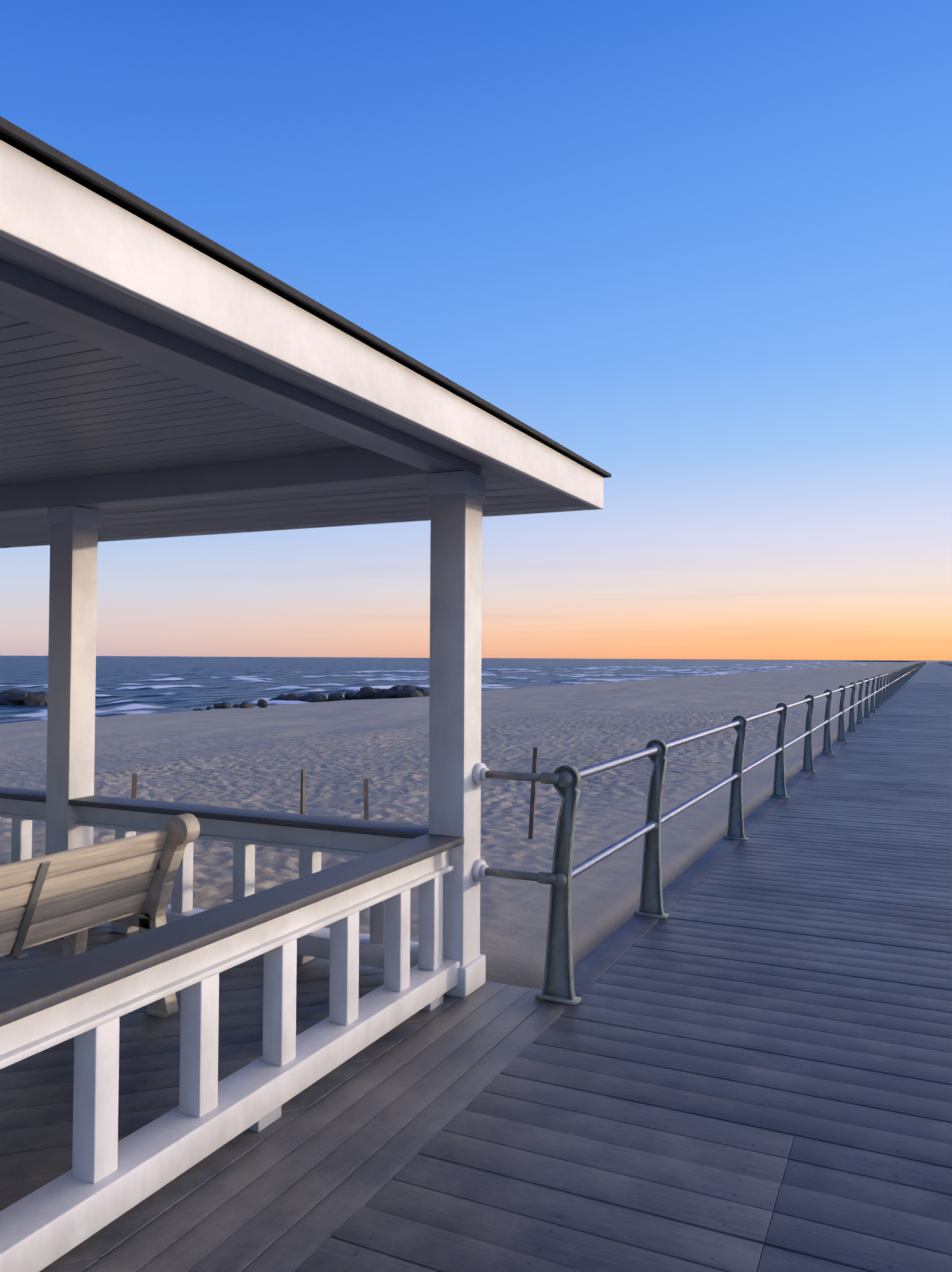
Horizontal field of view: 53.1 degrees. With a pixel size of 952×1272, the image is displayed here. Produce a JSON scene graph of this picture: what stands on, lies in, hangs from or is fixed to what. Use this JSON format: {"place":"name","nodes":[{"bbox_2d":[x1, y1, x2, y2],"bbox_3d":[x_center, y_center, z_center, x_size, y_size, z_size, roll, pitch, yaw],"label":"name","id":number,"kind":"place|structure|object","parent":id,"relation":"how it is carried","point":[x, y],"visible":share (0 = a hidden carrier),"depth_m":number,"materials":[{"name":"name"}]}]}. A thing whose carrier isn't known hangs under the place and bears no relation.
{"place":"outdoors","nodes":[
{"label":"outdoors","id":0,"kind":"place"},
{"bbox_2d":[0,311,362,485],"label":"ceiling","id":1,"kind":"structure","parent":0,"point":[71,408],"depth_m":4.02,"materials":[{"name":"white wood"}]},
{"bbox_2d":[0,236,587,544],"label":"roof soffit","id":2,"kind":"structure","parent":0,"point":[507,489],"depth_m":4.84,"materials":[{"name":"white wood"}]},
{"bbox_2d":[0,140,602,547],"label":"roof fascia","id":3,"kind":"structure","parent":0,"point":[51,213],"depth_m":2.23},
{"bbox_2d":[0,116,610,477],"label":"pavilion roof","id":4,"kind":"structure","parent":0,"point":[29,144],"depth_m":2.18,"materials":[{"name":"black"}]},
{"bbox_2d":[0,656,925,723],"bbox_3d":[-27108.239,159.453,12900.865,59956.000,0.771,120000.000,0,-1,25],"label":"sea water","id":5,"kind":"structure","parent":0,"point":[128,685],"depth_m":238.88,"materials":[{"name":"blue liquid"}]},
{"bbox_2d":[0,660,951,989],"bbox_3d":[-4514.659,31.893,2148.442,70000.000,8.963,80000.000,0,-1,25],"label":"beach ground","id":6,"kind":"structure","parent":0,"point":[262,758],"depth_m":14.96,"materials":[{"name":"beige sand"}]},
{"bbox_2d":[0,685,428,709],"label":"jetty rocks","id":7,"kind":"object","parent":6,"relation":"on","point":[16,697],"visible":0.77,"depth_m":86.46,"materials":[{"name":"grey stone"}]},
{"bbox_2d":[131,747,537,838],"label":"wooden stakes","id":8,"kind":"object","parent":6,"relation":"on","point":[366,806],"visible":0.42,"depth_m":8.39,"materials":[{"name":"brown wood"}]},
{"bbox_3d":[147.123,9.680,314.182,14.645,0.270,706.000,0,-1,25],"label":"deck subframe","id":9,"kind":"structure","parent":6,"relation":"on","visible":0},
{"bbox_2d":[0,922,462,1271],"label":"pavilion floor","id":10,"kind":"structure","parent":9,"relation":"on","point":[36,1120],"depth_m":3.39,"materials":[{"name":"grey wood"}]},
{"bbox_2d":[0,787,45,862],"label":"pavilion railing","id":11,"kind":"object","parent":10,"relation":"on","point":[22,808],"visible":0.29,"depth_m":5.55,"materials":[{"name":"white paint"}]},
{"bbox_2d":[0,813,199,1017],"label":"bench","id":12,"kind":"object","parent":10,"relation":"on","point":[71,896],"visible":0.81,"depth_m":3.74,"materials":[{"name":"brown wood"}]},
{"bbox_2d":[0,834,463,1271],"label":"pavilion railing","id":13,"kind":"object","parent":10,"relation":"on","point":[86,1000],"visible":0.98,"depth_m":2.81,"materials":[{"name":"white wood"}]},
{"bbox_2d":[68,795,428,968],"bbox_3d":[-1.208,1.259,4.893,2.275,0.705,0.190,0,-1,25],"label":"pavilion railing","id":14,"kind":"object","parent":10,"relation":"on","point":[310,838],"visible":0.42,"depth_m":4.82,"materials":[{"name":"white paint"}]},
{"bbox_2d":[45,470,485,997],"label":"pavilion columns","id":15,"kind":"structure","parent":10,"relation":"on","point":[457,497],"depth_m":4.35,"materials":[{"name":"white wood"}]},
{"bbox_2d":[0,259,480,517],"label":"pavilion beams","id":16,"kind":"structure","parent":15,"relation":"on","point":[385,455],"depth_m":3.79,"materials":[{"name":"white wood"}]},
{"bbox_2d":[84,670,918,1271],"bbox_3d":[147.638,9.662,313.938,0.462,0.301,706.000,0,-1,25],"label":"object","id":17,"kind":"structure","parent":9,"relation":"on","point":[298,1192],"depth_m":2.99,"materials":[{"name":"grey wood"}]},
{"bbox_2d":[535,765,581,1005],"bbox_3d":[0.371,1.088,4.205,0.190,1.036,0.068,0,-2,25],"label":"rail post","id":18,"kind":"object","parent":17,"relation":"on","point":[558,984],"visible":0.92,"depth_m":4.19,"materials":[{"name":"grey metal"}]},
{"bbox_2d":[472,763,559,884],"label":"rail return pipes","id":19,"kind":"object","parent":18,"relation":"attached to","point":[481,775],"visible":0.88,"depth_m":4.29,"materials":[{"name":"grey metal"}]},
{"bbox_2d":[572,666,912,877],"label":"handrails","id":20,"kind":"object","parent":18,"relation":"attached to","point":[581,867],"visible":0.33,"depth_m":6.03,"materials":[{"name":"silver metal"}]},
{"bbox_2d":[634,739,668,919],"bbox_3d":[1.032,1.123,5.583,0.190,1.036,0.068,0,-2,25],"label":"rail post","id":21,"kind":"object","parent":17,"relation":"on","point":[651,901],"visible":0.94,"depth_m":5.57,"materials":[{"name":"grey metal"}]},
{"bbox_2d":[723,715,747,840],"bbox_3d":[2.183,1.185,7.984,0.190,1.036,0.068,0,-2,28],"label":"rail post","id":22,"kind":"object","parent":17,"relation":"on","point":[735,830],"visible":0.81,"depth_m":7.97,"materials":[{"name":"grey metal"}]},
{"bbox_2d":[770,703,788,798],"bbox_3d":[3.312,1.246,10.387,0.190,1.036,0.068,0,-2,27],"label":"rail post","id":23,"kind":"object","parent":17,"relation":"on","point":[779,788],"visible":0.83,"depth_m":10.37,"materials":[{"name":"grey metal"}]},
{"bbox_2d":[800,695,815,772],"bbox_3d":[4.455,1.307,12.781,0.190,1.036,0.068,0,-1,24],"label":"rail post","id":24,"kind":"object","parent":17,"relation":"on","point":[807,761],"visible":0.94,"depth_m":12.77,"materials":[{"name":"grey metal"}]},
{"bbox_2d":[821,689,833,754],"bbox_3d":[5.597,1.369,15.187,0.190,1.036,0.068,-1,-2,26],"label":"rail post","id":25,"kind":"object","parent":17,"relation":"on","point":[827,749],"visible":0.81,"depth_m":15.17,"materials":[{"name":"grey metal"}]},
{"bbox_2d":[836,685,846,741],"bbox_3d":[6.744,1.430,17.585,0.190,1.036,0.068,-1,-1,26],"label":"rail post","id":26,"kind":"object","parent":17,"relation":"on","point":[841,734],"visible":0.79,"depth_m":17.57,"materials":[{"name":"grey metal"}]},
{"bbox_2d":[847,682,856,731],"bbox_3d":[7.888,1.491,19.991,0.190,1.036,0.068,0,-2,25],"label":"rail post","id":27,"kind":"object","parent":17,"relation":"on","point":[851,727],"visible":0.9,"depth_m":19.98,"materials":[{"name":"grey metal"}]},
{"bbox_2d":[855,680,863,723],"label":"rail post","id":28,"kind":"object","parent":17,"relation":"on","point":[859,716],"visible":0.79,"depth_m":22.38,"materials":[{"name":"grey metal"}]},
{"bbox_2d":[863,678,869,717],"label":"rail post","id":29,"kind":"object","parent":17,"relation":"on","point":[866,710],"visible":0.9,"depth_m":24.78,"materials":[{"name":"grey metal"}]},
{"bbox_2d":[869,677,875,712],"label":"rail post","id":30,"kind":"object","parent":17,"relation":"on","point":[872,708],"visible":0.85,"depth_m":27.18,"materials":[{"name":"grey metal"}]},
{"bbox_2d":[875,675,879,708],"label":"rail post","id":31,"kind":"object","parent":17,"relation":"on","point":[877,696],"visible":0.85,"depth_m":29.57,"materials":[{"name":"grey metal"}]},
{"bbox_2d":[879,674,883,704],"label":"rail post","id":32,"kind":"object","parent":17,"relation":"on","point":[880,695],"visible":0.85,"depth_m":31.98,"materials":[{"name":"grey metal"}]},
{"bbox_2d":[882,673,886,701],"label":"rail post","id":33,"kind":"object","parent":17,"relation":"on","point":[883,695],"visible":0.79,"depth_m":34.39,"materials":[{"name":"grey metal"}]},
{"bbox_2d":[885,672,888,698],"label":"rail post","id":34,"kind":"object","parent":17,"relation":"on","point":[887,691],"visible":0.85,"depth_m":36.78,"materials":[{"name":"grey metal"}]},
{"bbox_2d":[888,672,891,696],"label":"rail post","id":35,"kind":"object","parent":17,"relation":"on","point":[889,690],"visible":0.77,"depth_m":39.18,"materials":[{"name":"grey metal"}]},
{"bbox_2d":[891,671,893,694],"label":"rail post","id":36,"kind":"object","parent":17,"relation":"on","point":[892,692],"visible":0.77,"depth_m":41.59,"materials":[{"name":"grey metal"}]},
{"bbox_2d":[893,670,895,692],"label":"rail post","id":37,"kind":"object","parent":17,"relation":"on","point":[894,690],"visible":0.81,"depth_m":43.99,"materials":[{"name":"grey metal"}]},
{"bbox_2d":[895,670,897,690],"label":"rail post","id":38,"kind":"object","parent":17,"relation":"on","point":[896,680],"visible":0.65,"depth_m":46.39,"materials":[{"name":"grey metal"}]},
{"bbox_2d":[898,669,900,687],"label":"rail post","id":39,"kind":"object","parent":17,"relation":"on","point":[899,677],"visible":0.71,"depth_m":51.18,"materials":[{"name":"grey metal"}]},
{"bbox_2d":[296,683,951,1271],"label":"boardwalk deck","id":40,"kind":"structure","parent":9,"relation":"on","point":[738,1059],"depth_m":3.35,"materials":[{"name":"grey wood"}]},
{"bbox_2d":[906,663,951,682],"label":"boardwalk deck","id":41,"kind":"structure","parent":9,"relation":"on","point":[933,673],"depth_m":100.83,"materials":[{"name":"grey wood"}]},
{"bbox_2d":[0,0,951,659],"label":"sky","id":42,"kind":"structure","parent":0,"point":[701,250],"materials":[{"name":"blue"}]},
{"bbox_2d":[844,661,915,661],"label":"headland","id":43,"kind":"structure","parent":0,"point":[879,661],"depth_m":2394.93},
{"bbox_2d":[938,661,951,665],"bbox_3d":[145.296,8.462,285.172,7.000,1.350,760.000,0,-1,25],"label":"landside bank","id":44,"kind":"structure","parent":0,"point":[948,663],"depth_m":361.35,"materials":[{"name":"grey soil"}]}
]}

